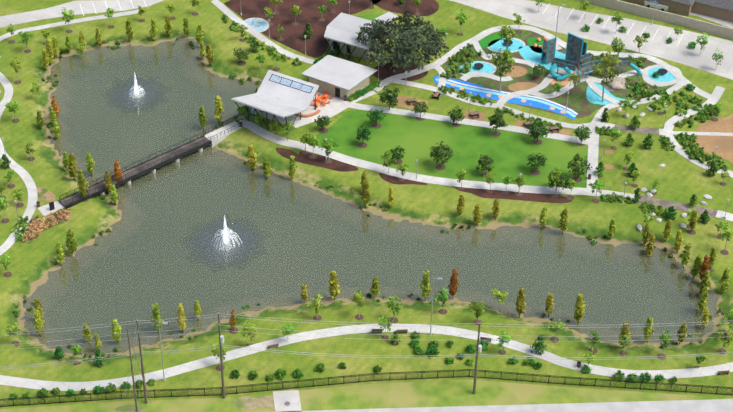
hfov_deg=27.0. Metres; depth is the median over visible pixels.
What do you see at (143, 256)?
pond water
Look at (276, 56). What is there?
young tree
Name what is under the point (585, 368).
shrub
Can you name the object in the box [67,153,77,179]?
cypress tree
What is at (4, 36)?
path
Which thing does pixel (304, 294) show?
cypress tree
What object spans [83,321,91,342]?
cypress tree
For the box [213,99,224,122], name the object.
cypress tree
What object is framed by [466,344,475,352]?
shrub
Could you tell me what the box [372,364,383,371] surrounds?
shrub
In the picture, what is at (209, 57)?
cypress tree
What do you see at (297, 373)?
shrub
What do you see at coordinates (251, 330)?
young tree
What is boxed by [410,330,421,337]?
shrub
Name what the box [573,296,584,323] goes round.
cypress tree
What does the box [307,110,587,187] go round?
great lawn
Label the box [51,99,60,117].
rust cypress tree
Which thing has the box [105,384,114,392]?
shrub
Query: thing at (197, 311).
cypress tree
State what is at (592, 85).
path
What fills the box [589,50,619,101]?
play tree
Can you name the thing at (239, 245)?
fountain lower ripple water
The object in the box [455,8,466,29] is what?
young tree
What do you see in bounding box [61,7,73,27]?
young tree
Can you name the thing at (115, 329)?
cypress tree
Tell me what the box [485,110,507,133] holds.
oak tree
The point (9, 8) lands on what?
verge grass
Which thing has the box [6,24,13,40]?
young tree
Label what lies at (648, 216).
young tree
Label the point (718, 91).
path
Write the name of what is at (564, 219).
cypress tree
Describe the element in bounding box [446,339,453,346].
shrub
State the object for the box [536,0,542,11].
young tree
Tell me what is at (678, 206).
boardwalk path
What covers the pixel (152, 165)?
bridge
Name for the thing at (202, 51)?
cypress tree
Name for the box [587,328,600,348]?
young tree
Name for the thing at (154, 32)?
cypress tree
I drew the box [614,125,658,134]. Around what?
boardwalk path
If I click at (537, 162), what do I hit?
oak tree
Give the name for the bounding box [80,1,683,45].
parking stripes
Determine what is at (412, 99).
picnic table
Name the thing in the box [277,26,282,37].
young tree
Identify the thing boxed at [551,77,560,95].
young tree
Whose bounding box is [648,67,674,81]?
teal play pavement
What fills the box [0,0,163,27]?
lot pavement
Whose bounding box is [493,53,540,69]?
path
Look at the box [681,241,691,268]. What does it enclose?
cypress tree
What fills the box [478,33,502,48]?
play turf
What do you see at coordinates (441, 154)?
oak tree
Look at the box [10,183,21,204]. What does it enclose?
young tree
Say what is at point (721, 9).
house
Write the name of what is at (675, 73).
path
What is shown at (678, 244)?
cypress tree
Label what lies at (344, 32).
pavilion
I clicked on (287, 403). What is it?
manhole
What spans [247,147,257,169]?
cypress tree
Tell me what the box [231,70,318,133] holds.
pavilion
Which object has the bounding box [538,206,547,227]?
cypress tree
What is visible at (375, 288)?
cypress tree
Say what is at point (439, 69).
path
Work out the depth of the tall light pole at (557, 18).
318.71 m
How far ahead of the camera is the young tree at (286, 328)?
247.14 m
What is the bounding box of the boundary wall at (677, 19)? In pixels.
[578,0,732,38]
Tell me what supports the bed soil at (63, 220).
on the terrain at (678, 178)
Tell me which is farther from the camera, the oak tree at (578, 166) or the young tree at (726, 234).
the oak tree at (578, 166)
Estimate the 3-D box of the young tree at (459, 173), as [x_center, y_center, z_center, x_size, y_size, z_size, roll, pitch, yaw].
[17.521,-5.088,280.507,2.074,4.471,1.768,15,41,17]
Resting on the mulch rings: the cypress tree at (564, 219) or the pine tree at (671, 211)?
the pine tree at (671, 211)
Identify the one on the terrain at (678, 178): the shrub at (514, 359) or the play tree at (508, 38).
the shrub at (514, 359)
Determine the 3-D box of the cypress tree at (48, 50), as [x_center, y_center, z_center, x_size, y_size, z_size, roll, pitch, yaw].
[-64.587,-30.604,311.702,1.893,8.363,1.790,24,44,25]
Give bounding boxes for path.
[0,10,141,40]
[0,72,37,252]
[0,324,732,390]
[211,0,314,63]
[239,120,634,199]
[316,102,349,120]
[347,101,587,144]
[374,63,436,91]
[392,80,595,128]
[434,25,715,99]
[434,64,446,90]
[460,72,512,80]
[471,40,492,59]
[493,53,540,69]
[495,78,584,106]
[496,91,527,106]
[526,70,586,93]
[543,34,561,49]
[584,77,620,104]
[586,127,598,191]
[588,69,645,82]
[591,79,685,124]
[594,122,614,128]
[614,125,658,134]
[636,196,717,217]
[659,129,668,134]
[664,86,732,177]
[669,131,732,135]
[716,210,732,220]
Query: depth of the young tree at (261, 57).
308.76 m
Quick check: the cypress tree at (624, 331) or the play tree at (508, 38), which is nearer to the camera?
the cypress tree at (624, 331)
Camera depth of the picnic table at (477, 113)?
298.78 m
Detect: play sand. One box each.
[503,66,526,76]
[508,82,538,91]
[550,78,571,85]
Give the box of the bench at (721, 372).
[717,370,729,374]
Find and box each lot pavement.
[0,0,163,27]
[449,0,732,79]
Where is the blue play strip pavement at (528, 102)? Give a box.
[433,76,576,118]
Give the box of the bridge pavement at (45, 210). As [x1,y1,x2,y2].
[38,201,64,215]
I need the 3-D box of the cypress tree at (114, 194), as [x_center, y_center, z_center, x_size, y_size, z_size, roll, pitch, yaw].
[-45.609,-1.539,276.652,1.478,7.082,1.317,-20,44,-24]
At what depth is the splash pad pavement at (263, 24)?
324.36 m
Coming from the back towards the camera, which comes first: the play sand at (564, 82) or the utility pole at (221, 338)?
the play sand at (564, 82)
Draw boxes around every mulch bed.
[224,0,381,57]
[276,147,355,171]
[373,62,427,80]
[375,0,438,15]
[379,172,426,184]
[455,187,572,202]
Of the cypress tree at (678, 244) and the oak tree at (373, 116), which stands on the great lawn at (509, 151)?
the oak tree at (373, 116)
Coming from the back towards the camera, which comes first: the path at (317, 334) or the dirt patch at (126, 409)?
the path at (317, 334)
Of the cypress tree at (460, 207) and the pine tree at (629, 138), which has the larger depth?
the pine tree at (629, 138)
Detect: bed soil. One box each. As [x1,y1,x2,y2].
[24,209,71,243]
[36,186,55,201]
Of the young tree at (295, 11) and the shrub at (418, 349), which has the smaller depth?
the shrub at (418, 349)
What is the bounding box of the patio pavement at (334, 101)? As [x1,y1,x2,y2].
[249,89,376,127]
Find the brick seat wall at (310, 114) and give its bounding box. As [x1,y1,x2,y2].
[294,109,319,117]
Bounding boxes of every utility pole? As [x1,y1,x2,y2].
[127,328,150,411]
[136,318,147,403]
[218,311,224,398]
[473,321,481,393]
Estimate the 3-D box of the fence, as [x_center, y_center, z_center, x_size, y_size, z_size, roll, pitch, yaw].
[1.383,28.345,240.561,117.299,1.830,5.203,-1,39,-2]
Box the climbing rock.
[604,77,625,90]
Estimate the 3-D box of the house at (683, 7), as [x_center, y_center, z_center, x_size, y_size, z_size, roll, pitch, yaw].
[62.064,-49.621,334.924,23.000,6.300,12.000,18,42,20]
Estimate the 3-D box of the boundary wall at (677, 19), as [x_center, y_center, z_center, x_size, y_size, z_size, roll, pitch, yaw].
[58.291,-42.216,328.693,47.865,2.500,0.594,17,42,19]
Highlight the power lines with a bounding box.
[0,313,732,411]
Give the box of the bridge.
[59,132,210,207]
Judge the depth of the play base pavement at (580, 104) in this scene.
308.61 m
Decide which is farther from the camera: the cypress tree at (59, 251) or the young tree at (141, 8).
the young tree at (141, 8)
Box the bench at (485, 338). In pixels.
[480,337,491,341]
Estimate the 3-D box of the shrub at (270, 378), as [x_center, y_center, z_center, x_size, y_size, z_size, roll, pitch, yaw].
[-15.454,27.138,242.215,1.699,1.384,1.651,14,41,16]
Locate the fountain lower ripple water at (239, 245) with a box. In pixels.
[197,225,253,261]
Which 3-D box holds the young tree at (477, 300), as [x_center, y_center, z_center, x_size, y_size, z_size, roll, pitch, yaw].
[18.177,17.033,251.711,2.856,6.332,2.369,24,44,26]
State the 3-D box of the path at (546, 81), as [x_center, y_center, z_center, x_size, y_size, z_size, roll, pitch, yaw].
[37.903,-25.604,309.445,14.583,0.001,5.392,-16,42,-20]
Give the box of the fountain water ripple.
[114,82,158,106]
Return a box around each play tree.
[485,47,512,91]
[500,24,521,51]
[568,70,581,92]
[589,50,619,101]
[612,37,629,57]
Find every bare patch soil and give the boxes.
[604,150,612,153]
[604,164,613,168]
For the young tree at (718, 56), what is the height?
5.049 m
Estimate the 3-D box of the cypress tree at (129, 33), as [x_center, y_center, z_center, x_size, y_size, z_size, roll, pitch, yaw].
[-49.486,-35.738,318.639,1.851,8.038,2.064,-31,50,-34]
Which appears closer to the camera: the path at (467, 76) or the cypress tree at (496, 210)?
the cypress tree at (496, 210)
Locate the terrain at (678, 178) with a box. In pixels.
[0,0,732,408]
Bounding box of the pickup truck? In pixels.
[644,0,667,10]
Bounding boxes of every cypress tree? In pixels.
[33,310,44,335]
[34,300,43,318]
[36,111,42,126]
[42,49,49,70]
[46,39,52,64]
[49,105,56,120]
[50,115,59,138]
[51,34,59,57]
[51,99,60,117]
[54,241,64,265]
[62,153,68,168]
[65,36,71,52]
[65,230,77,255]
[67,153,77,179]
[76,169,88,197]
[78,29,84,51]
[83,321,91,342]
[85,152,94,175]
[93,331,101,348]
[95,27,102,46]
[104,168,111,194]
[110,182,118,204]
[111,321,121,342]
[113,163,122,181]
[124,19,133,40]
[150,18,157,38]
[151,303,161,331]
[164,16,172,36]
[177,304,187,332]
[182,15,189,37]
[193,299,200,319]
[196,22,204,44]
[198,107,207,128]
[199,41,204,56]
[205,42,213,64]
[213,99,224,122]
[230,312,236,330]
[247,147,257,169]
[262,154,270,177]
[288,155,296,177]
[301,282,308,301]
[329,273,339,299]
[360,169,367,187]
[360,180,371,205]
[371,274,379,298]
[387,189,394,207]
[419,270,430,300]
[449,272,458,298]
[456,192,464,214]
[473,205,482,225]
[491,198,499,219]
[513,287,525,317]
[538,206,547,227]
[545,295,554,315]
[558,205,568,233]
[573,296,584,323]
[606,220,615,238]
[619,318,631,345]
[641,223,649,245]
[642,316,653,342]
[646,233,655,254]
[663,217,672,241]
[674,232,681,252]
[676,321,686,343]
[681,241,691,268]
[688,211,697,231]
[691,258,700,277]
[698,258,708,278]
[698,284,710,312]
[699,271,710,295]
[700,307,709,328]
[708,249,716,268]
[719,268,729,293]
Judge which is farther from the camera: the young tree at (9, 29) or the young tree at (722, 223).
the young tree at (9, 29)
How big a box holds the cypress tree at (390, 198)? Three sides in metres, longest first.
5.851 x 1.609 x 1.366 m
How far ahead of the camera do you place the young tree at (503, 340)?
246.06 m
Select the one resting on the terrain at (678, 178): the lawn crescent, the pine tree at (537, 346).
the lawn crescent
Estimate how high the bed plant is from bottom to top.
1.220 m
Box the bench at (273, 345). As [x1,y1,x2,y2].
[267,343,278,349]
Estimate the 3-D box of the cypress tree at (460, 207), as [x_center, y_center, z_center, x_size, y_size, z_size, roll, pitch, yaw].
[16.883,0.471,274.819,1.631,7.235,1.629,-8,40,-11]
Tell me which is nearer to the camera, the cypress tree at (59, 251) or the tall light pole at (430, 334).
the tall light pole at (430, 334)
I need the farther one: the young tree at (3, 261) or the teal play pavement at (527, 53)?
the teal play pavement at (527, 53)
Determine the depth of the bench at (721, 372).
244.27 m
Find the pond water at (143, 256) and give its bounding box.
[21,38,718,356]
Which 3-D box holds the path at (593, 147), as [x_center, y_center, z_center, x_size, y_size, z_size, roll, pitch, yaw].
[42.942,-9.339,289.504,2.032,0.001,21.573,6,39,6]
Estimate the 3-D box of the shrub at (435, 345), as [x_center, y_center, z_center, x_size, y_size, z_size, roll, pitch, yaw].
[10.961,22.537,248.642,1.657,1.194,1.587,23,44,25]
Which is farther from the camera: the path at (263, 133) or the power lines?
the path at (263, 133)
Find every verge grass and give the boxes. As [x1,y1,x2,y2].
[0,1,71,15]
[0,379,732,411]
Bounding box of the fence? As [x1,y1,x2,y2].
[0,369,732,406]
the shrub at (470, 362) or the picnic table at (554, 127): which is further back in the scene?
the picnic table at (554, 127)
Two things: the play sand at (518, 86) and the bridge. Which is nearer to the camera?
the bridge
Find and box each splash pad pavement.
[243,18,268,32]
[245,19,267,31]
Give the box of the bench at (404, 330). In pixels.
[397,329,407,333]
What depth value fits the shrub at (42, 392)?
238.72 m
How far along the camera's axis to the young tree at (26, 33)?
312.02 m
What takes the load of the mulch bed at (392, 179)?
on the terrain at (678, 178)
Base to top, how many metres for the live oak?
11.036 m
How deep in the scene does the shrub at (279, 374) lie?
242.59 m
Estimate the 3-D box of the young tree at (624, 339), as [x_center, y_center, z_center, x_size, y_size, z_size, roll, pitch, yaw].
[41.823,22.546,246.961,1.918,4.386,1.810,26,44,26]
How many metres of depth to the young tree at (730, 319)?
249.57 m
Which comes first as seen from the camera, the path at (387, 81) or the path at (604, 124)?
the path at (604, 124)
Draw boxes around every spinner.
[474,63,483,67]
[658,69,666,73]
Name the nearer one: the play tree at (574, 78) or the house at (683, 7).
the play tree at (574, 78)
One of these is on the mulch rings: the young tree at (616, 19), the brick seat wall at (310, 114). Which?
the young tree at (616, 19)
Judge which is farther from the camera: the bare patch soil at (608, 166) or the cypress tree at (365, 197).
the bare patch soil at (608, 166)
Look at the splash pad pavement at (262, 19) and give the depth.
325.01 m
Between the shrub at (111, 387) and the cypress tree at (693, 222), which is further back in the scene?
the cypress tree at (693, 222)
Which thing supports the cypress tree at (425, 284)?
on the terrain at (678, 178)
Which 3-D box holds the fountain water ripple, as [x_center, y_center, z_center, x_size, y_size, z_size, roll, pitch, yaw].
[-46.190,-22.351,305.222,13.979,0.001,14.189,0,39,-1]
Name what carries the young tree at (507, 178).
on the mulch bed at (511, 195)
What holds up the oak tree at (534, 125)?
on the great lawn at (509, 151)
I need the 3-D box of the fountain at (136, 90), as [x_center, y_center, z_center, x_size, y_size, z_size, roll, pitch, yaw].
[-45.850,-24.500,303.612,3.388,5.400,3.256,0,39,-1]
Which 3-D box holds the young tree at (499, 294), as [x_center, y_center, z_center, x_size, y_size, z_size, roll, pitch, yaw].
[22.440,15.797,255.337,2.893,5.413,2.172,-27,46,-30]
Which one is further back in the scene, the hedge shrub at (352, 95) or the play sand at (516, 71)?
the play sand at (516, 71)
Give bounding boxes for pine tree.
[0,151,10,167]
[54,343,65,361]
[91,346,105,365]
[247,33,258,53]
[302,24,313,41]
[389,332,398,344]
[397,0,403,6]
[531,337,544,357]
[595,162,605,176]
[599,106,610,122]
[623,130,633,146]
[624,160,637,177]
[627,112,640,129]
[630,186,641,201]
[642,129,655,148]
[664,203,675,221]
[688,195,698,207]
[699,207,709,225]
[704,157,716,175]
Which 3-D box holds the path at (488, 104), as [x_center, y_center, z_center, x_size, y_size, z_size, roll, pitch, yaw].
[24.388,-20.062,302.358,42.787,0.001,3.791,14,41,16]
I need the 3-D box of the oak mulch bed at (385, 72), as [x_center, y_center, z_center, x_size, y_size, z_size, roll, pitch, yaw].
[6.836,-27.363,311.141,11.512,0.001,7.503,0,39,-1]
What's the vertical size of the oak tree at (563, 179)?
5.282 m
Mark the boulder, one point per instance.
(706, 196)
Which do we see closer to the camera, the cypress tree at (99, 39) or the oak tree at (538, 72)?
the oak tree at (538, 72)
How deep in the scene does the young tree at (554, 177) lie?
277.63 m
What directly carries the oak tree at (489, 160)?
on the great lawn at (509, 151)
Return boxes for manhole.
[283,400,290,406]
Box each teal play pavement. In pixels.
[459,61,496,76]
[459,62,493,73]
[487,37,524,52]
[488,38,522,51]
[518,46,592,74]
[586,82,624,104]
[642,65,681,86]
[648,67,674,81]
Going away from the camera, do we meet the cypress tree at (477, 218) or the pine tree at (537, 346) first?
the pine tree at (537, 346)
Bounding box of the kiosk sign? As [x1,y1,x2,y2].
[49,201,54,210]
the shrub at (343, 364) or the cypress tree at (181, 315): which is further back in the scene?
the cypress tree at (181, 315)
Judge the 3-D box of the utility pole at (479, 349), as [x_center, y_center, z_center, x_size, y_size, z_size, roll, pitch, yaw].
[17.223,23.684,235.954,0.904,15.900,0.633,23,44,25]
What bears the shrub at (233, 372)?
on the terrain at (678, 178)
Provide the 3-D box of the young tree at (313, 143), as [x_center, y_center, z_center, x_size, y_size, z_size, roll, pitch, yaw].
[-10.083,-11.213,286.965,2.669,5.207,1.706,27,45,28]
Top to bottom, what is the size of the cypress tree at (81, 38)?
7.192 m
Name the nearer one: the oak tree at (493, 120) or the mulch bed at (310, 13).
the oak tree at (493, 120)
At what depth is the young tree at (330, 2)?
326.93 m
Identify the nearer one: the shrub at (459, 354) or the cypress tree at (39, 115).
the shrub at (459, 354)
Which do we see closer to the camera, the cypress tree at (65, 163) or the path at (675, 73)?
the cypress tree at (65, 163)
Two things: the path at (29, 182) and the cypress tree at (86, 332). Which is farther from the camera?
the path at (29, 182)
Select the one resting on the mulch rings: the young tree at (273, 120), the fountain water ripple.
the young tree at (273, 120)
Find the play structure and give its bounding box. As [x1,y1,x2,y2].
[541,32,641,80]
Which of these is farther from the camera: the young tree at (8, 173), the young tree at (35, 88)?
the young tree at (35, 88)
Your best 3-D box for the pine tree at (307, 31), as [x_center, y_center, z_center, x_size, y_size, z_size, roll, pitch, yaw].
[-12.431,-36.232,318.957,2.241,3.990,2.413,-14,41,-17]
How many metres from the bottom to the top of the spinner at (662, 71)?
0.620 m
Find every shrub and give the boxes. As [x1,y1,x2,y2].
[9,392,16,398]
[22,391,29,396]
[37,389,47,395]
[51,387,60,394]
[79,388,87,393]
[95,386,103,394]
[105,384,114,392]
[120,379,130,388]
[135,380,142,386]
[147,379,156,385]
[229,368,240,379]
[248,370,257,378]
[263,372,274,381]
[275,369,285,377]
[293,370,302,377]
[313,361,326,373]
[339,361,345,369]
[350,93,356,99]
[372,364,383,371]
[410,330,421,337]
[410,336,420,348]
[415,347,424,356]
[427,347,437,356]
[429,340,437,348]
[443,355,455,365]
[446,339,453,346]
[456,351,464,358]
[465,358,473,365]
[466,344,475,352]
[479,341,489,350]
[508,356,517,364]
[524,355,534,365]
[533,362,540,369]
[581,26,588,31]
[583,365,590,373]
[596,17,603,22]
[612,372,623,380]
[628,374,638,383]
[639,372,650,383]
[644,31,650,37]
[655,375,663,381]
[687,85,694,90]
[688,42,695,48]
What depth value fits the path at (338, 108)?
300.09 m
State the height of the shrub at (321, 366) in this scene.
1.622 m
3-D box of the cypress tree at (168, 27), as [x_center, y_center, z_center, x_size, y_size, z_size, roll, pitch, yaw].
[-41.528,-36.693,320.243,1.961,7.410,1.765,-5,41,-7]
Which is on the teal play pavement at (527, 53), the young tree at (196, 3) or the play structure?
the play structure
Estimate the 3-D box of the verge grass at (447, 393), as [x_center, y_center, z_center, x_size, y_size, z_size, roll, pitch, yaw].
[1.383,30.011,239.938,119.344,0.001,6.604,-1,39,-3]
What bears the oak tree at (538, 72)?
on the mulch rings
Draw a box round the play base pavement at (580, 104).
[442,31,675,117]
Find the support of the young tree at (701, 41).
on the mulch rings
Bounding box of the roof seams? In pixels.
[235,55,372,115]
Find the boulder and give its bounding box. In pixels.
[703,194,711,198]
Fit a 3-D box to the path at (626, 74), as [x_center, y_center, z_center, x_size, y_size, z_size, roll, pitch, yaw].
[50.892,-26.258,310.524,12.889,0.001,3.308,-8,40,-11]
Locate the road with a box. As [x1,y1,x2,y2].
[280,399,732,411]
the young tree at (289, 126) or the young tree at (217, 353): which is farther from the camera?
the young tree at (289, 126)
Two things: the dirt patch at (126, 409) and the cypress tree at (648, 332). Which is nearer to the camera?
the dirt patch at (126, 409)
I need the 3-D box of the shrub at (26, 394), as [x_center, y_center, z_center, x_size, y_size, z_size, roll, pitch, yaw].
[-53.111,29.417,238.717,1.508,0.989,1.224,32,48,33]
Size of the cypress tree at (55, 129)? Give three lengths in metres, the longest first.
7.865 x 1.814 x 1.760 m
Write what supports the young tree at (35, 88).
on the terrain at (678, 178)
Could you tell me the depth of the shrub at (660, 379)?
243.20 m
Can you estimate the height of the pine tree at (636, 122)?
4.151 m
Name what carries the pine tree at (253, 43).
on the mulch rings
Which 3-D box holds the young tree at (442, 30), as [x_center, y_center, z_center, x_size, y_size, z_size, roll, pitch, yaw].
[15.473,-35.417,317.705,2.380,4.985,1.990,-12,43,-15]
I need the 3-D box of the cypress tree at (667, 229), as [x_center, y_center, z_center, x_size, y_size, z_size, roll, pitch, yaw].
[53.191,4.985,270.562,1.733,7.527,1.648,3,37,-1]
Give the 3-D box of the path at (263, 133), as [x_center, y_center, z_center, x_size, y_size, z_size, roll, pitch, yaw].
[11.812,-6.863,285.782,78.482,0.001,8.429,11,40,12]
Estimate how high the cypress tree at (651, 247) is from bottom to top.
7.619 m
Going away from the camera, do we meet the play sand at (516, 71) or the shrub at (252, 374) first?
the shrub at (252, 374)
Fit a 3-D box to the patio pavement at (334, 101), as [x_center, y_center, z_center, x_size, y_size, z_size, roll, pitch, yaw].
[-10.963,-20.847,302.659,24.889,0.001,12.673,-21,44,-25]
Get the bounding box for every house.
[627,0,694,15]
[691,0,732,21]
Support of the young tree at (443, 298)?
on the mulch rings
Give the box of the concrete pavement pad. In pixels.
[273,390,301,411]
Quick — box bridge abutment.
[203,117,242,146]
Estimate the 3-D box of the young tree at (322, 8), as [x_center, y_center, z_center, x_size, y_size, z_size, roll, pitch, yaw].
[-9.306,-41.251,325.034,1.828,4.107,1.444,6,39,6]
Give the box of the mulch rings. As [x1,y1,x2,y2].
[0,3,731,370]
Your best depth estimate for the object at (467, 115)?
299.31 m
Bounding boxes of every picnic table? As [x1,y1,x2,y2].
[407,98,416,104]
[431,91,441,99]
[469,111,479,117]
[550,125,559,132]
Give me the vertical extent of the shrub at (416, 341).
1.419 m
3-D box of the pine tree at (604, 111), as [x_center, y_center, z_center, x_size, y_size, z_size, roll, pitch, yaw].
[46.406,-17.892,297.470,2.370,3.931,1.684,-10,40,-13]
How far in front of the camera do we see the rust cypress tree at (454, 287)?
257.30 m
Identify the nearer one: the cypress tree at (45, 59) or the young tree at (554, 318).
the young tree at (554, 318)
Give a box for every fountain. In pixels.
[134,72,142,94]
[216,219,235,243]
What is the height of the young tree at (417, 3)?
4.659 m
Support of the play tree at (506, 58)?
on the play base pavement at (580, 104)
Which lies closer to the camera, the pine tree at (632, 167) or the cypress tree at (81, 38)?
the pine tree at (632, 167)
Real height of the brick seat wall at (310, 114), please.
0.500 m
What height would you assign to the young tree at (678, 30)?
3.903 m
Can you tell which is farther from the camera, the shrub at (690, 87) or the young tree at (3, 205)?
the shrub at (690, 87)
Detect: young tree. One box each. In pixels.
[0,181,5,194]
[0,196,7,218]
[0,253,10,274]
[3,169,14,183]
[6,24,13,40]
[7,319,19,342]
[8,97,20,120]
[9,57,19,81]
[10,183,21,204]
[18,25,33,51]
[25,139,32,155]
[29,83,38,100]
[37,118,42,126]
[41,28,48,42]
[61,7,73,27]
[69,344,82,363]
[74,43,82,55]
[105,7,115,18]
[137,4,144,18]
[168,1,176,17]
[189,0,199,7]
[213,342,223,361]
[236,19,247,39]
[239,103,249,123]
[242,323,255,345]
[253,109,262,129]
[256,51,264,64]
[264,6,273,23]
[268,116,277,131]
[271,0,278,12]
[272,50,280,68]
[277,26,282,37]
[281,119,293,140]
[283,321,293,334]
[291,5,301,23]
[299,129,310,151]
[308,135,318,156]
[310,294,322,317]
[318,4,325,14]
[320,132,336,160]
[327,0,335,6]
[350,289,364,316]
[380,316,390,335]
[382,145,395,172]
[386,296,398,319]
[396,158,407,174]
[414,0,419,7]
[437,288,447,305]
[438,25,445,43]
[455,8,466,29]
[456,166,466,186]
[468,293,487,321]
[485,165,496,190]
[496,285,510,310]
[497,330,508,349]
[502,173,512,191]
[513,13,524,25]
[515,173,524,189]
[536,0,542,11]
[550,169,561,194]
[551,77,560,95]
[551,316,564,339]
[567,178,577,197]
[581,0,591,18]
[584,350,595,366]
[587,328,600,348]
[592,177,604,200]
[611,12,623,33]
[611,126,620,147]
[621,152,631,166]
[621,334,631,353]
[622,96,632,116]
[632,168,640,182]
[635,30,645,51]
[643,213,652,222]
[651,180,658,192]
[658,96,665,113]
[658,330,669,356]
[675,24,681,39]
[687,207,697,219]
[695,350,705,367]
[697,33,708,52]
[709,101,719,119]
[713,50,722,69]
[718,220,727,235]
[719,326,732,349]
[720,226,732,252]
[722,169,728,182]
[722,309,732,333]
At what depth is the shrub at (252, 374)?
242.44 m
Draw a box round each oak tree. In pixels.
[232,48,247,62]
[314,113,331,130]
[354,127,372,144]
[367,106,386,125]
[381,85,400,109]
[392,144,405,162]
[414,104,426,117]
[429,140,454,167]
[449,106,465,124]
[475,154,495,174]
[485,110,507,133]
[526,152,545,171]
[528,118,549,142]
[532,62,545,77]
[546,169,567,189]
[567,154,588,178]
[574,127,590,142]
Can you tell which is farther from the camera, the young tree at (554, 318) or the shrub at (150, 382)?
the young tree at (554, 318)
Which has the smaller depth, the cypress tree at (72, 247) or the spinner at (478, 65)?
the cypress tree at (72, 247)
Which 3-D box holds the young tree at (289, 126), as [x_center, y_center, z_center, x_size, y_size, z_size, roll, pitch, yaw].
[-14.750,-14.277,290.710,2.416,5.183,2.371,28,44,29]
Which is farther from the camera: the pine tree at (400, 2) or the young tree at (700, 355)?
the pine tree at (400, 2)
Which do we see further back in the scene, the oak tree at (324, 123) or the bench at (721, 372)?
the oak tree at (324, 123)
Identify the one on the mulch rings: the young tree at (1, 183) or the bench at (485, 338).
the young tree at (1, 183)
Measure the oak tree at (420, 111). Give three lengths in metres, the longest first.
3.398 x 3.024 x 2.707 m
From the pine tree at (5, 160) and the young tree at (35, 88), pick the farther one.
the young tree at (35, 88)
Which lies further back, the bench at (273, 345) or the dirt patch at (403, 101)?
the dirt patch at (403, 101)
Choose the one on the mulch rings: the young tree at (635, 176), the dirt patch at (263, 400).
the young tree at (635, 176)
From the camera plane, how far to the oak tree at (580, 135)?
291.21 m
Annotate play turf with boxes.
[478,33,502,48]
[528,37,544,52]
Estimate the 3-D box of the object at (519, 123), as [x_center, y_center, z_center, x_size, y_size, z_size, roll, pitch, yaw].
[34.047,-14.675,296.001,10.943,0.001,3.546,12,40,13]
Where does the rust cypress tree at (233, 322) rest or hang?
on the mulch rings
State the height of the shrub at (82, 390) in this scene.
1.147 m
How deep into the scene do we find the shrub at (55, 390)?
238.97 m
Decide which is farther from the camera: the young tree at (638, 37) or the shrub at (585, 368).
the young tree at (638, 37)
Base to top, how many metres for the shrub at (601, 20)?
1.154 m
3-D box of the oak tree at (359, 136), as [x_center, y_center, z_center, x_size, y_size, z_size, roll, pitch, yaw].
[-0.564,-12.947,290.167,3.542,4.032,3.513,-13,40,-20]
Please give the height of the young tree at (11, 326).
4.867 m
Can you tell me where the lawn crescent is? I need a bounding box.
[357,12,385,20]
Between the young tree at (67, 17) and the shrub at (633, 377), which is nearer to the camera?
the shrub at (633, 377)
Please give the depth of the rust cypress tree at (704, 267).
260.98 m
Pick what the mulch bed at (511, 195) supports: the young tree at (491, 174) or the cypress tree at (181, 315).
the young tree at (491, 174)
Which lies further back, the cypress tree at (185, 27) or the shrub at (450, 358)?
the cypress tree at (185, 27)
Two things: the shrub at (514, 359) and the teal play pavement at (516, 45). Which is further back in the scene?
the teal play pavement at (516, 45)
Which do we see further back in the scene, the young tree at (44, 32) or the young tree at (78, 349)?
the young tree at (44, 32)
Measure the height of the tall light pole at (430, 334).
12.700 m
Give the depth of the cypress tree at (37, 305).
251.44 m
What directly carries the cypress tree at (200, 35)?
on the terrain at (678, 178)
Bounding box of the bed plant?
[694,155,701,161]
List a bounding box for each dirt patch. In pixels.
[115,405,144,411]
[233,396,259,409]
[254,396,274,408]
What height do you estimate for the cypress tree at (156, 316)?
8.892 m
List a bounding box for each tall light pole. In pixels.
[158,322,167,380]
[429,278,441,335]
[555,4,565,36]
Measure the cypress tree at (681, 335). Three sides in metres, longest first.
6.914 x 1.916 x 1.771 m
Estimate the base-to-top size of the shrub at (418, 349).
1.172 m
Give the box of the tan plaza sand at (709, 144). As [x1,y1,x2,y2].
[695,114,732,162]
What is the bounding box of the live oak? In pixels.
[354,11,444,73]
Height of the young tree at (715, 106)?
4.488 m
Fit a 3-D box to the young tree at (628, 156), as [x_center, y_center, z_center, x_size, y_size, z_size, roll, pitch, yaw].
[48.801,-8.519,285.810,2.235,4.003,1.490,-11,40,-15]
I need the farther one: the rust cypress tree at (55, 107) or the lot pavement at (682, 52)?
the lot pavement at (682, 52)
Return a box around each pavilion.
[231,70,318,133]
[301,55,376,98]
[324,12,397,63]
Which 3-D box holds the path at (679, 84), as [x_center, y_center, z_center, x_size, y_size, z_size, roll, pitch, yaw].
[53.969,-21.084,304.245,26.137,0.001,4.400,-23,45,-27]
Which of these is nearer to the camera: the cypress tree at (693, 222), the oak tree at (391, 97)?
the cypress tree at (693, 222)
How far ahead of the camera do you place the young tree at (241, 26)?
317.37 m
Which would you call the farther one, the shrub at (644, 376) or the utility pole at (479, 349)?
the shrub at (644, 376)
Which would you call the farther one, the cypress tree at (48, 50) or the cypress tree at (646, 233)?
the cypress tree at (48, 50)
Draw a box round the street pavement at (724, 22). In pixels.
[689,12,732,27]
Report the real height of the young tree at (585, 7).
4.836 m

